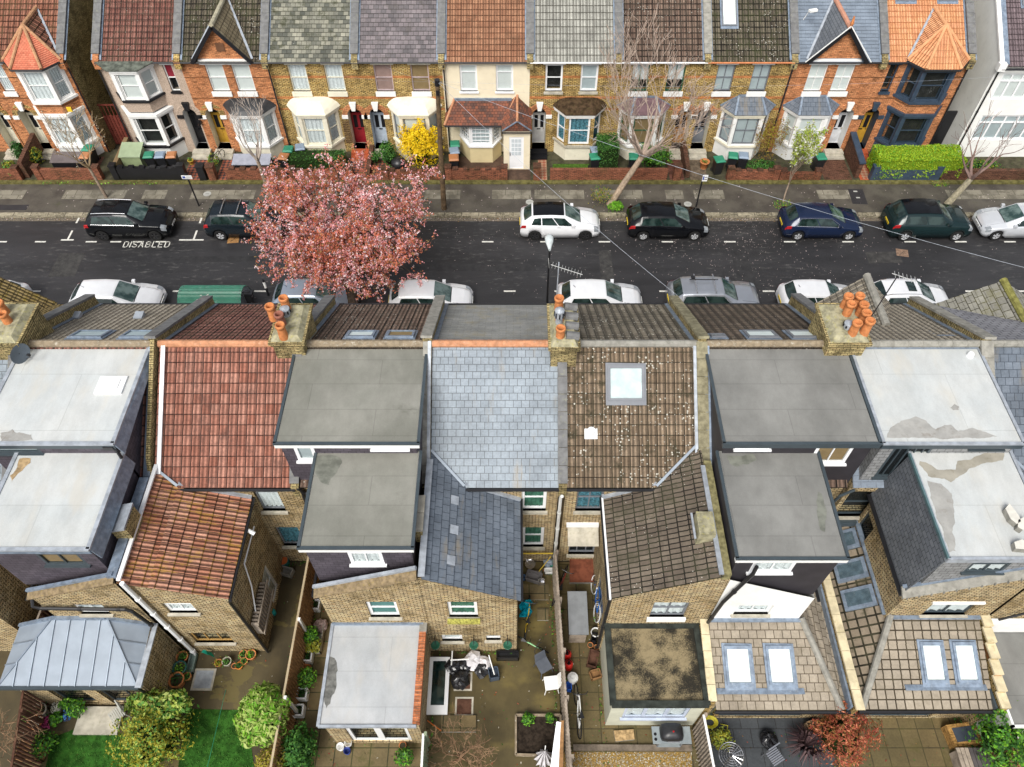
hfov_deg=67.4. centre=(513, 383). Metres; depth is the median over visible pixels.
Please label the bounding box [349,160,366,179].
garden path
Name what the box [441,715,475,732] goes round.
slab square
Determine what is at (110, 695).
patio door
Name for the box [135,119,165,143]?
window
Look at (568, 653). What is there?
gas bottle
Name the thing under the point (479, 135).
window
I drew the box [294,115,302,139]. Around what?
window
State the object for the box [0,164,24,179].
garden wall
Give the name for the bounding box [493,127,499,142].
window
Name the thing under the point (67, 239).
bay end marking
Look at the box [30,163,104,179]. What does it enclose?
garden wall
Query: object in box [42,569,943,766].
yard litter
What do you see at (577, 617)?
garden box
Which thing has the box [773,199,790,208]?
tree pit weeds
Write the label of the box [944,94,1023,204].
bare tree
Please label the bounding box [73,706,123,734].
patio slab
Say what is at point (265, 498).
window
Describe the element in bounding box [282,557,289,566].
orange lid
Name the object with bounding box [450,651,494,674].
white poles
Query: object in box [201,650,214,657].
hanging cloth
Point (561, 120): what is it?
window
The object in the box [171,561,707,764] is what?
yard weeds
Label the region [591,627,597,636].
plant pot
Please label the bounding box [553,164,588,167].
front lawn
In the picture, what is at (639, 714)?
window
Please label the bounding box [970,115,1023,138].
window
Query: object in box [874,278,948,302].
parked car
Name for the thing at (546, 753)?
folded parasol
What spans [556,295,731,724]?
terraced house
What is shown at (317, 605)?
plant pot
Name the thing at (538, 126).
door
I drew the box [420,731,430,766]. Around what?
fence
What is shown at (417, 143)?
forsythia
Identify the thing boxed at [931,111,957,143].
side gate
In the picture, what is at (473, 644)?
hanging basket
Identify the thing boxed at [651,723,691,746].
gas barbecue
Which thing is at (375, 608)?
window
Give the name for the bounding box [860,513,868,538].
window
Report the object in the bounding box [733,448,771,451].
window
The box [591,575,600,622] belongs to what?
bicycle
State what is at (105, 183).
kerb weeds
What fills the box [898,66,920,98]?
window
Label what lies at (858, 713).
bifold door
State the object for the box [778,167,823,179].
garden wall
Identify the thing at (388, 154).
leafy shrub
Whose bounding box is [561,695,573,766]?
fence
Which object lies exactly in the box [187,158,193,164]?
plant pot
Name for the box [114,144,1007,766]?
ground
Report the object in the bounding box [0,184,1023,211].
pavement
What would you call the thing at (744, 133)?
window
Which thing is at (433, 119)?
window
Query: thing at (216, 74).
window
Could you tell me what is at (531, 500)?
window
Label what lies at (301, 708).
plant pot
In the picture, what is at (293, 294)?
parked car
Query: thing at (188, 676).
plant pot
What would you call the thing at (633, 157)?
wheelie bin
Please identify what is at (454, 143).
wheelie bin
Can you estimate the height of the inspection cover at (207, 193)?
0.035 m
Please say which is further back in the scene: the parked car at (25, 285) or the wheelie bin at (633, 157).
the wheelie bin at (633, 157)
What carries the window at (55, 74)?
in the terraced house at (46, 64)
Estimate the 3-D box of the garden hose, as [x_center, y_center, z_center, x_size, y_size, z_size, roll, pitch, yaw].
[6.876,11.659,26.127,0.887,0.275,0.525,30,58,21]
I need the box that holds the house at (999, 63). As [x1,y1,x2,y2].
[941,0,1023,156]
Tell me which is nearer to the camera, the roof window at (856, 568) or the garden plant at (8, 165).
the roof window at (856, 568)
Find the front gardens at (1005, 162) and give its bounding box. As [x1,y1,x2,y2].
[0,150,1023,179]
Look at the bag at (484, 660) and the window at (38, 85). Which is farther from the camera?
the window at (38, 85)
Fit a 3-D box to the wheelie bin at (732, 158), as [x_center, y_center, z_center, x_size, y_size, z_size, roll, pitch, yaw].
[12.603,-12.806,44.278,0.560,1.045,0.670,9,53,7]
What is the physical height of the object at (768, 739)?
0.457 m
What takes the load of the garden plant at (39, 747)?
on the yard at (272, 668)
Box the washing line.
[207,690,225,766]
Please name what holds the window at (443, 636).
in the terraced house at (499, 450)
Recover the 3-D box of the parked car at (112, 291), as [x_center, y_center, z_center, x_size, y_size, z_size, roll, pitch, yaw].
[-19.456,-4.260,37.568,4.392,1.578,1.905,0,52,0]
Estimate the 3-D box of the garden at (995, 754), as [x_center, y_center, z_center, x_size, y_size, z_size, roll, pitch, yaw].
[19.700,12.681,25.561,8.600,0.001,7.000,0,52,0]
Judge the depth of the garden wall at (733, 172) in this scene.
43.69 m
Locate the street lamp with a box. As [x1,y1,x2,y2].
[545,234,553,302]
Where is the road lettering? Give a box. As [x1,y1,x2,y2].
[122,241,170,246]
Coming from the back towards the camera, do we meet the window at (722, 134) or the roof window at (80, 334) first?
the window at (722, 134)
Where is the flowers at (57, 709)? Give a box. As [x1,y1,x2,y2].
[49,701,60,712]
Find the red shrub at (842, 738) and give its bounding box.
[809,700,885,766]
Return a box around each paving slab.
[523,584,548,599]
[537,608,548,620]
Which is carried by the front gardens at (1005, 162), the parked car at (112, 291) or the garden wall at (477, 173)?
the garden wall at (477, 173)
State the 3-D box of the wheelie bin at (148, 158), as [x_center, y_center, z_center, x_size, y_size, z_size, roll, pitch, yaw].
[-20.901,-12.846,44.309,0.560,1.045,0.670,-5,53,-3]
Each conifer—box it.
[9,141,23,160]
[252,742,289,766]
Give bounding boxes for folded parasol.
[534,746,551,766]
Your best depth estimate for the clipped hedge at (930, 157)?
43.35 m
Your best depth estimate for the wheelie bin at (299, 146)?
44.29 m
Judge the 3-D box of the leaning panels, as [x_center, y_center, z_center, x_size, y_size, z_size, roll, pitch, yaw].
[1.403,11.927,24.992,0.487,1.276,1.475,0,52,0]
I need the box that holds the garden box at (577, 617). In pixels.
[567,591,588,642]
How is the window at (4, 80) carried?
in the terraced house at (46, 64)
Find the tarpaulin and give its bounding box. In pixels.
[519,600,532,616]
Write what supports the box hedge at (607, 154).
on the front gardens at (1005, 162)
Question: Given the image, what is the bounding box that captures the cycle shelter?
[177,285,252,302]
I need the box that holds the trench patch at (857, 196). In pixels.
[848,189,867,203]
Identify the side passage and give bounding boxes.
[294,598,332,766]
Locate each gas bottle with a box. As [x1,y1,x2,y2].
[564,649,571,660]
[565,659,572,670]
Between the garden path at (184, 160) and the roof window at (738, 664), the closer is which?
the roof window at (738, 664)
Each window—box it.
[0,64,18,96]
[0,449,44,455]
[21,73,55,99]
[36,554,91,567]
[47,66,71,98]
[47,119,78,143]
[53,690,94,699]
[64,330,116,339]
[71,112,92,141]
[75,605,113,617]
[116,75,144,98]
[116,330,151,339]
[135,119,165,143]
[140,69,159,96]
[159,64,182,93]
[160,112,178,141]
[164,603,200,615]
[191,633,236,645]
[205,65,232,96]
[231,64,258,96]
[239,119,265,143]
[255,492,288,514]
[262,565,276,602]
[263,112,278,141]
[276,527,298,548]
[284,64,312,96]
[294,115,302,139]
[294,448,314,463]
[303,119,327,143]
[321,64,347,96]
[327,112,339,141]
[343,330,378,338]
[347,552,386,566]
[366,602,402,620]
[370,64,395,96]
[370,448,409,451]
[383,330,417,338]
[393,113,400,138]
[403,119,425,138]
[407,64,431,96]
[429,113,437,139]
[440,635,464,643]
[447,602,479,618]
[459,65,478,93]
[461,127,468,141]
[470,127,490,143]
[484,636,501,642]
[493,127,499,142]
[495,65,513,93]
[522,492,546,514]
[523,527,544,549]
[543,64,565,94]
[557,113,564,141]
[566,546,594,557]
[568,119,590,143]
[573,492,603,514]
[578,64,601,94]
[593,113,600,140]
[597,576,602,624]
[605,363,645,404]
[619,113,628,141]
[619,708,689,720]
[628,64,652,96]
[633,119,653,143]
[646,602,688,621]
[655,114,663,140]
[663,64,688,96]
[707,333,728,338]
[711,64,738,96]
[719,113,732,141]
[720,0,738,28]
[721,643,755,689]
[730,605,771,617]
[731,119,758,143]
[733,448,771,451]
[739,330,782,339]
[746,64,774,96]
[746,563,795,574]
[762,643,798,689]
[779,112,795,141]
[782,330,816,339]
[794,119,822,143]
[800,64,827,96]
[814,448,853,465]
[827,65,854,96]
[834,556,869,583]
[837,500,868,519]
[840,584,877,611]
[843,527,860,549]
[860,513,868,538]
[871,449,931,479]
[878,64,902,94]
[880,112,899,141]
[894,119,927,143]
[895,0,916,3]
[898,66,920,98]
[914,73,950,99]
[916,639,949,686]
[918,605,972,617]
[937,0,958,3]
[949,639,982,686]
[960,563,1011,574]
[967,449,1005,451]
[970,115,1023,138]
[990,73,1023,98]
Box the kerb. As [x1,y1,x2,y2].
[0,212,974,217]
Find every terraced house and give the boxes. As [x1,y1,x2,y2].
[0,0,119,159]
[0,104,24,159]
[0,277,65,650]
[0,294,218,703]
[91,0,211,159]
[112,294,339,655]
[177,0,289,159]
[265,0,368,159]
[273,295,447,742]
[354,0,449,159]
[421,294,580,650]
[441,0,534,168]
[529,0,623,159]
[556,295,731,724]
[610,0,712,159]
[684,291,882,723]
[688,0,799,159]
[768,0,889,159]
[817,273,1023,725]
[854,0,976,159]
[933,278,1023,736]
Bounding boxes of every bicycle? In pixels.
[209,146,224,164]
[523,596,537,639]
[551,565,573,605]
[571,683,587,739]
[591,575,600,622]
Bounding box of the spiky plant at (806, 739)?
[783,722,828,766]
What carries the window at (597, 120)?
in the terraced house at (570, 36)
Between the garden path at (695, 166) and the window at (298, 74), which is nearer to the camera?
the window at (298, 74)
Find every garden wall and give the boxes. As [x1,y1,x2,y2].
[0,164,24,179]
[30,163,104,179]
[107,162,187,179]
[224,166,287,179]
[287,165,353,179]
[381,165,444,179]
[444,163,507,179]
[550,168,667,179]
[725,165,781,179]
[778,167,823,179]
[868,163,945,179]
[939,168,1023,179]
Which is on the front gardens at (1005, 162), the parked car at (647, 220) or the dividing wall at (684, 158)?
the dividing wall at (684, 158)
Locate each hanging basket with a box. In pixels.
[431,636,439,649]
[469,635,477,649]
[503,635,511,649]
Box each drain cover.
[190,668,216,690]
[454,672,471,690]
[455,697,473,714]
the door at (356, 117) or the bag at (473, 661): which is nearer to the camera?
the bag at (473, 661)
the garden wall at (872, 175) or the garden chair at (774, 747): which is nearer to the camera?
the garden chair at (774, 747)
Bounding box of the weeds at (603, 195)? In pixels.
[588,182,613,206]
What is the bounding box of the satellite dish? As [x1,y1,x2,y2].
[10,343,30,363]
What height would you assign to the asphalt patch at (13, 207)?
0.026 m
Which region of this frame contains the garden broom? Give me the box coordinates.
[517,635,548,654]
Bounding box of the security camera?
[247,528,255,535]
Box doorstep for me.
[569,559,593,583]
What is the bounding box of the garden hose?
[706,715,727,734]
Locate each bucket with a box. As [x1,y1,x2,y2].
[336,742,343,750]
[343,747,350,754]
[344,741,351,746]
[525,559,535,568]
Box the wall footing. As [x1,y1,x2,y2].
[0,180,1023,183]
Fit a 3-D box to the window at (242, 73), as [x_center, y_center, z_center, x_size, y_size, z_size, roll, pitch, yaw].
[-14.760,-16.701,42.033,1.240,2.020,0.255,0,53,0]
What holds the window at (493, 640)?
in the terraced house at (499, 450)
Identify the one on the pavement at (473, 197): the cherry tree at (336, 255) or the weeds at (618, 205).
the weeds at (618, 205)
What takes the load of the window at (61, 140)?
in the terraced house at (46, 64)
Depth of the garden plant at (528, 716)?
26.14 m
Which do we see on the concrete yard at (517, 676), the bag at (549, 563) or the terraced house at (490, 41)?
the bag at (549, 563)
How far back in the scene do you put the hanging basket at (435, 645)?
26.62 m
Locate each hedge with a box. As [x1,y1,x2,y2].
[287,148,346,168]
[595,132,620,167]
[866,144,967,178]
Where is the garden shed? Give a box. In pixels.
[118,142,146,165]
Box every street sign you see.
[181,173,199,205]
[695,174,707,206]
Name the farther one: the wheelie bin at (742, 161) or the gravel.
the wheelie bin at (742, 161)
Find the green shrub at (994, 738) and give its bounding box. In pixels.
[954,700,1023,766]
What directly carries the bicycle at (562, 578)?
on the flagged yard at (581, 670)
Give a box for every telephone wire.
[439,82,1020,266]
[455,99,673,292]
[462,77,986,86]
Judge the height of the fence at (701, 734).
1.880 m
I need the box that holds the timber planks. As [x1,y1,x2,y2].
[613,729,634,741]
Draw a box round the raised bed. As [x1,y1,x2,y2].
[515,714,561,757]
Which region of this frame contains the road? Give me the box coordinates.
[0,221,1023,303]
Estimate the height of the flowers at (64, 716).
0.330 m
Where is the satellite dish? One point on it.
(20, 354)
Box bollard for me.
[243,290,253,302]
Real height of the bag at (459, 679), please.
0.435 m
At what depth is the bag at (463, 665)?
27.23 m
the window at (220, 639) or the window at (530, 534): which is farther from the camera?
the window at (530, 534)
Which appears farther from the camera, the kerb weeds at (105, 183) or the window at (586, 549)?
the kerb weeds at (105, 183)
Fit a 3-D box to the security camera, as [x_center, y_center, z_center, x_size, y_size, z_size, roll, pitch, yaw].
[-8.700,4.884,25.338,0.376,0.276,0.140,15,54,11]
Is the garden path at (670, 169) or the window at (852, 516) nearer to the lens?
the window at (852, 516)
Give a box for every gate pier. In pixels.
[194,162,208,179]
[204,162,217,179]
[533,162,540,179]
[672,162,682,179]
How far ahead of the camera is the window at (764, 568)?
22.63 m
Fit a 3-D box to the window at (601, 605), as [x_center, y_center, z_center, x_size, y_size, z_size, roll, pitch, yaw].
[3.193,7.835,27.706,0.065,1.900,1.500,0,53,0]
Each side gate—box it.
[97,104,132,143]
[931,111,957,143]
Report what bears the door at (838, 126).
in the terraced house at (844, 47)
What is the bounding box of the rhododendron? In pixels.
[123,687,198,722]
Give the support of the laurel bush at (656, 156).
on the front gardens at (1005, 162)
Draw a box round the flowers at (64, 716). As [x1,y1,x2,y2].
[61,710,74,720]
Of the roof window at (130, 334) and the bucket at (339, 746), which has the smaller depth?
the bucket at (339, 746)
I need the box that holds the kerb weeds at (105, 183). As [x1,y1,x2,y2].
[43,182,156,184]
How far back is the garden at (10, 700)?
26.57 m
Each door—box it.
[0,112,19,141]
[25,112,48,141]
[101,690,149,699]
[188,112,206,141]
[210,112,229,141]
[346,728,411,739]
[350,112,366,141]
[372,112,387,141]
[426,657,449,714]
[509,137,523,167]
[532,112,544,141]
[672,112,688,141]
[692,112,707,141]
[709,706,800,715]
[828,112,847,141]
[853,713,928,715]
[857,112,873,141]
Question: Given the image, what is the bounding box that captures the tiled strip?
[860,164,868,178]
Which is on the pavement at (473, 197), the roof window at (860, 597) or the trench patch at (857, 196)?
the trench patch at (857, 196)
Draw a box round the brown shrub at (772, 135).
[752,108,793,163]
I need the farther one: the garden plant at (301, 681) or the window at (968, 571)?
the garden plant at (301, 681)
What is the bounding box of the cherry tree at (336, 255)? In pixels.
[239,141,444,302]
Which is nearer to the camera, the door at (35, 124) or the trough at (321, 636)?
the trough at (321, 636)
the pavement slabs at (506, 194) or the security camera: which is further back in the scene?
the pavement slabs at (506, 194)
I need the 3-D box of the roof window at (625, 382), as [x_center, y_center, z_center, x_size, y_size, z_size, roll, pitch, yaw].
[3.730,0.010,25.404,1.340,0.802,1.210,0,53,0]
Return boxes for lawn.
[45,730,144,766]
[178,709,253,766]
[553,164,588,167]
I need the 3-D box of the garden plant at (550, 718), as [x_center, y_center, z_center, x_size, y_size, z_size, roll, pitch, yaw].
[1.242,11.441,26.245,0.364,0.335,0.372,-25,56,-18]
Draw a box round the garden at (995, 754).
[970,738,1022,766]
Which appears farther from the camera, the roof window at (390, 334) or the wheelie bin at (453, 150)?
the wheelie bin at (453, 150)
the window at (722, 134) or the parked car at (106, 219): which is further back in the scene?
the window at (722, 134)
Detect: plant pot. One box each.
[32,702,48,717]
[168,670,184,687]
[172,657,186,674]
[176,649,188,662]
[183,670,191,680]
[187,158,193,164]
[211,656,221,666]
[220,656,231,667]
[234,659,242,669]
[238,649,248,658]
[238,658,247,664]
[245,649,256,659]
[293,704,305,717]
[296,687,309,701]
[304,651,314,663]
[313,599,321,611]
[399,742,406,749]
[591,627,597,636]
[700,158,709,169]
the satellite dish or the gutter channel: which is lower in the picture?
the satellite dish
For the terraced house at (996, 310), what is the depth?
25.51 m
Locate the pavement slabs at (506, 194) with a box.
[0,190,1023,198]
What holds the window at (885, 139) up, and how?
in the terraced house at (935, 41)
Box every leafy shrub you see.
[370,150,379,165]
[378,140,398,167]
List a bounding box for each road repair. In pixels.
[47,253,84,276]
[151,256,265,261]
[398,264,535,270]
[599,250,614,280]
[728,240,756,286]
[865,252,902,262]
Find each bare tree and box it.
[35,103,107,197]
[224,91,271,199]
[586,8,734,206]
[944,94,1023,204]
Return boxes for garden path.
[178,157,191,169]
[187,160,207,179]
[218,160,232,179]
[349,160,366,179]
[371,160,388,179]
[459,157,530,179]
[538,160,546,179]
[666,157,684,179]
[689,160,707,179]
[822,160,851,179]
[859,158,870,179]
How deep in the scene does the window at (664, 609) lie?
25.14 m
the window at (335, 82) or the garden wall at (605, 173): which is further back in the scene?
the garden wall at (605, 173)
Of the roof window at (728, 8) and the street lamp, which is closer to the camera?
the street lamp
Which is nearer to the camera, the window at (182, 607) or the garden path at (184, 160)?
the window at (182, 607)
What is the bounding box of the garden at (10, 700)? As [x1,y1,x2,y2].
[0,651,34,766]
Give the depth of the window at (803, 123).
43.47 m
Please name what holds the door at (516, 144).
in the terraced house at (490, 41)
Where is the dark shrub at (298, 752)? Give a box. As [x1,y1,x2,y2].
[278,719,321,766]
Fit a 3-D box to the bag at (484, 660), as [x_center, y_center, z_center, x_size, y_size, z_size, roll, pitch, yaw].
[-1.052,10.041,27.391,0.550,0.413,0.544,-35,60,-24]
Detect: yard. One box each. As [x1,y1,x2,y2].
[21,562,305,766]
[427,562,559,766]
[557,562,700,766]
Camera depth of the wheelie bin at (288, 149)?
44.18 m
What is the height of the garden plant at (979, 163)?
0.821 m
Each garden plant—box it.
[1,159,14,175]
[29,147,44,163]
[29,729,58,760]
[48,711,62,726]
[57,694,72,708]
[64,698,86,718]
[206,152,220,165]
[297,666,317,690]
[303,625,320,644]
[304,638,321,652]
[394,747,413,766]
[521,711,535,726]
[545,712,555,723]
[709,726,734,751]
[746,159,775,168]
[965,158,1001,167]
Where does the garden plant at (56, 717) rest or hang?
on the yard at (272, 668)
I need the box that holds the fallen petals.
[11,185,1006,297]
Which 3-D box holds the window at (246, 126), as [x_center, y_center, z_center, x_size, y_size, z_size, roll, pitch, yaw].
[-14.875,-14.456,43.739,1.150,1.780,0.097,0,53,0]
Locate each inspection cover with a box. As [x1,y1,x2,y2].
[203,191,210,195]
[684,201,691,206]
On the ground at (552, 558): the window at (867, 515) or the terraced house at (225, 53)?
the terraced house at (225, 53)
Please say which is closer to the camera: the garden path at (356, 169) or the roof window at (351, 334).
the roof window at (351, 334)
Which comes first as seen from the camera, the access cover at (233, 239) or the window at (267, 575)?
the window at (267, 575)
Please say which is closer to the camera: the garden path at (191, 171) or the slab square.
the slab square
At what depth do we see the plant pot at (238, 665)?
27.32 m
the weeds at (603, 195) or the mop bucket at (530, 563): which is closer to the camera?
the mop bucket at (530, 563)
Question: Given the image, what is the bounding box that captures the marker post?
[262,279,269,295]
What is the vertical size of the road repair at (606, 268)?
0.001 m
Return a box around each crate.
[280,565,294,578]
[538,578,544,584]
[586,648,599,668]
[588,668,601,681]
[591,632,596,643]
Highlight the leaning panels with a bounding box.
[550,720,563,766]
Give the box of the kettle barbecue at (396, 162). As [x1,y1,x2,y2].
[391,157,405,168]
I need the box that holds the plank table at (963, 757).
[949,748,993,766]
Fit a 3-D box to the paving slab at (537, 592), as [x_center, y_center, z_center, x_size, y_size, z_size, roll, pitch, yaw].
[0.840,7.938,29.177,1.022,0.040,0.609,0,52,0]
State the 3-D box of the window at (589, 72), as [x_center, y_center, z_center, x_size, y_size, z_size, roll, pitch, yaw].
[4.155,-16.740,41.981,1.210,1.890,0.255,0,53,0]
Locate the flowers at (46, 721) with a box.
[41,716,50,728]
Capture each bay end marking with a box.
[61,230,73,240]
[179,230,203,240]
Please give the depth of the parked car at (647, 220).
40.62 m
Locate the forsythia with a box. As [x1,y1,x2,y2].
[396,116,443,168]
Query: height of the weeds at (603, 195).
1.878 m
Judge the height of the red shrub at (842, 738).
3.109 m
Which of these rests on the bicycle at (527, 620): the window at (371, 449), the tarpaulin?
the tarpaulin
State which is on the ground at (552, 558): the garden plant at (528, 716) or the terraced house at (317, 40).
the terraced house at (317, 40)
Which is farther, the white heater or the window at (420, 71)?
the window at (420, 71)
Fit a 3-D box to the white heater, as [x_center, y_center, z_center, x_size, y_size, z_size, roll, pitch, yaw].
[2.087,10.384,27.010,0.400,0.500,0.390,0,52,0]
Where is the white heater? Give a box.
[567,672,577,684]
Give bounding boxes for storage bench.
[49,152,84,167]
[231,154,273,167]
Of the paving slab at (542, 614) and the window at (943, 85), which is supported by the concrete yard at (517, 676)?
the paving slab at (542, 614)
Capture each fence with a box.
[10,690,49,766]
[36,605,53,618]
[269,556,318,766]
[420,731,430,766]
[552,550,566,706]
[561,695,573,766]
[692,713,714,766]
[979,734,1020,766]
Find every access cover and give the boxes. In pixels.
[227,237,238,242]
[896,249,908,256]
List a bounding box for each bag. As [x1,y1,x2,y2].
[313,618,327,632]
[444,657,460,674]
[450,670,469,690]
[460,658,470,672]
[464,650,480,670]
[474,663,489,678]
[479,656,490,668]
[543,558,552,566]
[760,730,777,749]
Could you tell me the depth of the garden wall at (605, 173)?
43.69 m
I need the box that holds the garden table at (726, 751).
[719,741,743,766]
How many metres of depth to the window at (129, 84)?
41.62 m
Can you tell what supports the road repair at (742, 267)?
on the road
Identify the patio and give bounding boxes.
[330,652,432,766]
[705,718,835,766]
[838,718,967,766]
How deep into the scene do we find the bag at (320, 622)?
28.14 m
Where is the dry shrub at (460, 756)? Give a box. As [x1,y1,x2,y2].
[425,703,498,766]
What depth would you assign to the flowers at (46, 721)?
26.03 m
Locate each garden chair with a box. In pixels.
[108,700,131,725]
[534,650,552,678]
[542,672,561,694]
[761,742,784,766]
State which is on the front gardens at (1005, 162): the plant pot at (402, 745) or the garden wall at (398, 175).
the garden wall at (398, 175)
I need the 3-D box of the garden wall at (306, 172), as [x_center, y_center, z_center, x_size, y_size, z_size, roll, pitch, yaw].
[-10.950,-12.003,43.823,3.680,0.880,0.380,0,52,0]
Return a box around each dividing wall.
[17,133,43,177]
[113,137,129,165]
[365,145,373,177]
[680,140,690,177]
[844,132,865,177]
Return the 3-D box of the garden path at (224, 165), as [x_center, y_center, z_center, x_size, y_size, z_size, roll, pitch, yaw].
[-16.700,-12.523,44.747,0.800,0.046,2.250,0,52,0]
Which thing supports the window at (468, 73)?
in the terraced house at (490, 41)
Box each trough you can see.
[185,653,198,673]
[314,624,324,653]
[496,650,518,660]
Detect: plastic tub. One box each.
[488,666,499,681]
[525,569,542,583]
[544,567,552,573]
[566,682,571,691]
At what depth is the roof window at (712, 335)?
26.09 m
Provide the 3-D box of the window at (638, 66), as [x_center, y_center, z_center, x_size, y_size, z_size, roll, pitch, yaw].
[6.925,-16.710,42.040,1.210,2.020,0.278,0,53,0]
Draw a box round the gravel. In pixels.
[563,752,691,766]
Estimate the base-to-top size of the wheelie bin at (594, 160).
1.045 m
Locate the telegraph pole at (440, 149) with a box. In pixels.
[433,78,446,210]
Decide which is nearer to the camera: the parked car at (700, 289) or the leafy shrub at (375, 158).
the parked car at (700, 289)
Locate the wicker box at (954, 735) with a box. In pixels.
[941,722,981,748]
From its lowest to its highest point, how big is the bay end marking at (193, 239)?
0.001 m
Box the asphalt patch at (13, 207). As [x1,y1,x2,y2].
[0,205,28,209]
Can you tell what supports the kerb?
on the road
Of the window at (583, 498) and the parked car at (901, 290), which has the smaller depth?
the window at (583, 498)
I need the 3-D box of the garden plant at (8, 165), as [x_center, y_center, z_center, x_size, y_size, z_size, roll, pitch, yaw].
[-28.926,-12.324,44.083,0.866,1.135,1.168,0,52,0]
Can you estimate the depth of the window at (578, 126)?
43.82 m
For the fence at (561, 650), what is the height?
1.830 m
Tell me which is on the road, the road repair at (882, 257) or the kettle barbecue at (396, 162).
the road repair at (882, 257)
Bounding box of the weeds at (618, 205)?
[607,200,623,212]
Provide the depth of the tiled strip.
44.44 m
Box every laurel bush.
[232,680,290,749]
[639,142,674,167]
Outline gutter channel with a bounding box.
[0,218,972,220]
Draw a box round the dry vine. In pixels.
[0,702,44,763]
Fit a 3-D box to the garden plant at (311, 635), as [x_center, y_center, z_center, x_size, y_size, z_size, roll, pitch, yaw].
[-7.255,9.014,27.491,0.670,0.580,0.669,13,54,10]
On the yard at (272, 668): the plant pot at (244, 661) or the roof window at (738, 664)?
the plant pot at (244, 661)
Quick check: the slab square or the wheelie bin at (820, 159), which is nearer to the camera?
the slab square
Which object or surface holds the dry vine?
attached to the fence at (29, 707)
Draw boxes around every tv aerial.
[548,258,582,294]
[871,271,915,316]
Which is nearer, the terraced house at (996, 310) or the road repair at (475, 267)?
the terraced house at (996, 310)
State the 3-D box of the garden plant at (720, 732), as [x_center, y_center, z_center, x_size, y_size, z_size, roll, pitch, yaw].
[7.011,11.911,25.741,0.818,0.740,0.808,0,52,0]
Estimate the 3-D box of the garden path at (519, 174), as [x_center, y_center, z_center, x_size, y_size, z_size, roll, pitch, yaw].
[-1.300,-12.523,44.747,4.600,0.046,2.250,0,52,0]
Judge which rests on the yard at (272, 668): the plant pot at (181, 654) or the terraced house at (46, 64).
the plant pot at (181, 654)
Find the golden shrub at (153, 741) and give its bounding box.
[104,680,199,766]
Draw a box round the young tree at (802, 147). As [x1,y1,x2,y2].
[782,119,830,201]
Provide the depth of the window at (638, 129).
43.71 m
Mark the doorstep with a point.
(582, 570)
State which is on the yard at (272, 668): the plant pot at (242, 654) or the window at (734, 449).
the plant pot at (242, 654)
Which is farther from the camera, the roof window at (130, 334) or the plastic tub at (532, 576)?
the plastic tub at (532, 576)
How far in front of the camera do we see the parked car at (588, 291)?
37.14 m
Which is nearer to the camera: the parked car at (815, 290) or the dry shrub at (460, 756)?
the dry shrub at (460, 756)
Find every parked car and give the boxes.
[8,280,33,291]
[68,279,166,302]
[83,199,177,240]
[203,197,287,240]
[272,278,359,302]
[388,279,472,302]
[520,202,599,239]
[557,279,641,302]
[626,201,708,240]
[665,274,760,302]
[775,279,846,302]
[777,202,863,240]
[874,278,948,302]
[880,198,972,240]
[972,203,1023,239]
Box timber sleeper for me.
[573,744,692,750]
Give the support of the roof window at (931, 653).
in the terraced house at (927, 579)
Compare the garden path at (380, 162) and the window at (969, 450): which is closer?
the window at (969, 450)
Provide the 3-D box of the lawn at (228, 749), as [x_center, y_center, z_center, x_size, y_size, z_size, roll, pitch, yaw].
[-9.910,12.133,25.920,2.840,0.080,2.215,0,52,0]
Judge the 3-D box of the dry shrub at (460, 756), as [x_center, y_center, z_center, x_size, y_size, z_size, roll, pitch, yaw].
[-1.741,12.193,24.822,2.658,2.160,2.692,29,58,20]
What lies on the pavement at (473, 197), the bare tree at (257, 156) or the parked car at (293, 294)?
the bare tree at (257, 156)
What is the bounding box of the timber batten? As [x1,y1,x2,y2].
[523,553,552,553]
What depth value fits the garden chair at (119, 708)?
26.08 m
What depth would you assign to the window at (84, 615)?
24.97 m
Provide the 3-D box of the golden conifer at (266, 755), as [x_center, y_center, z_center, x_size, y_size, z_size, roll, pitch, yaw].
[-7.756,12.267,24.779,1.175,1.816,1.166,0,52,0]
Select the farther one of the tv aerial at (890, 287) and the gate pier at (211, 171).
the gate pier at (211, 171)
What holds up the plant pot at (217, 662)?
on the yard at (272, 668)
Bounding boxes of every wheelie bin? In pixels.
[78,152,94,167]
[81,144,100,162]
[142,151,158,165]
[154,151,169,165]
[165,151,179,165]
[277,153,289,171]
[282,145,293,152]
[295,143,304,151]
[449,147,459,165]
[449,154,458,167]
[450,140,459,154]
[588,153,600,167]
[590,146,597,152]
[627,153,638,167]
[710,155,725,174]
[725,151,737,169]
[735,151,748,168]
[810,153,827,170]
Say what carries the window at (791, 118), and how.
in the terraced house at (844, 47)

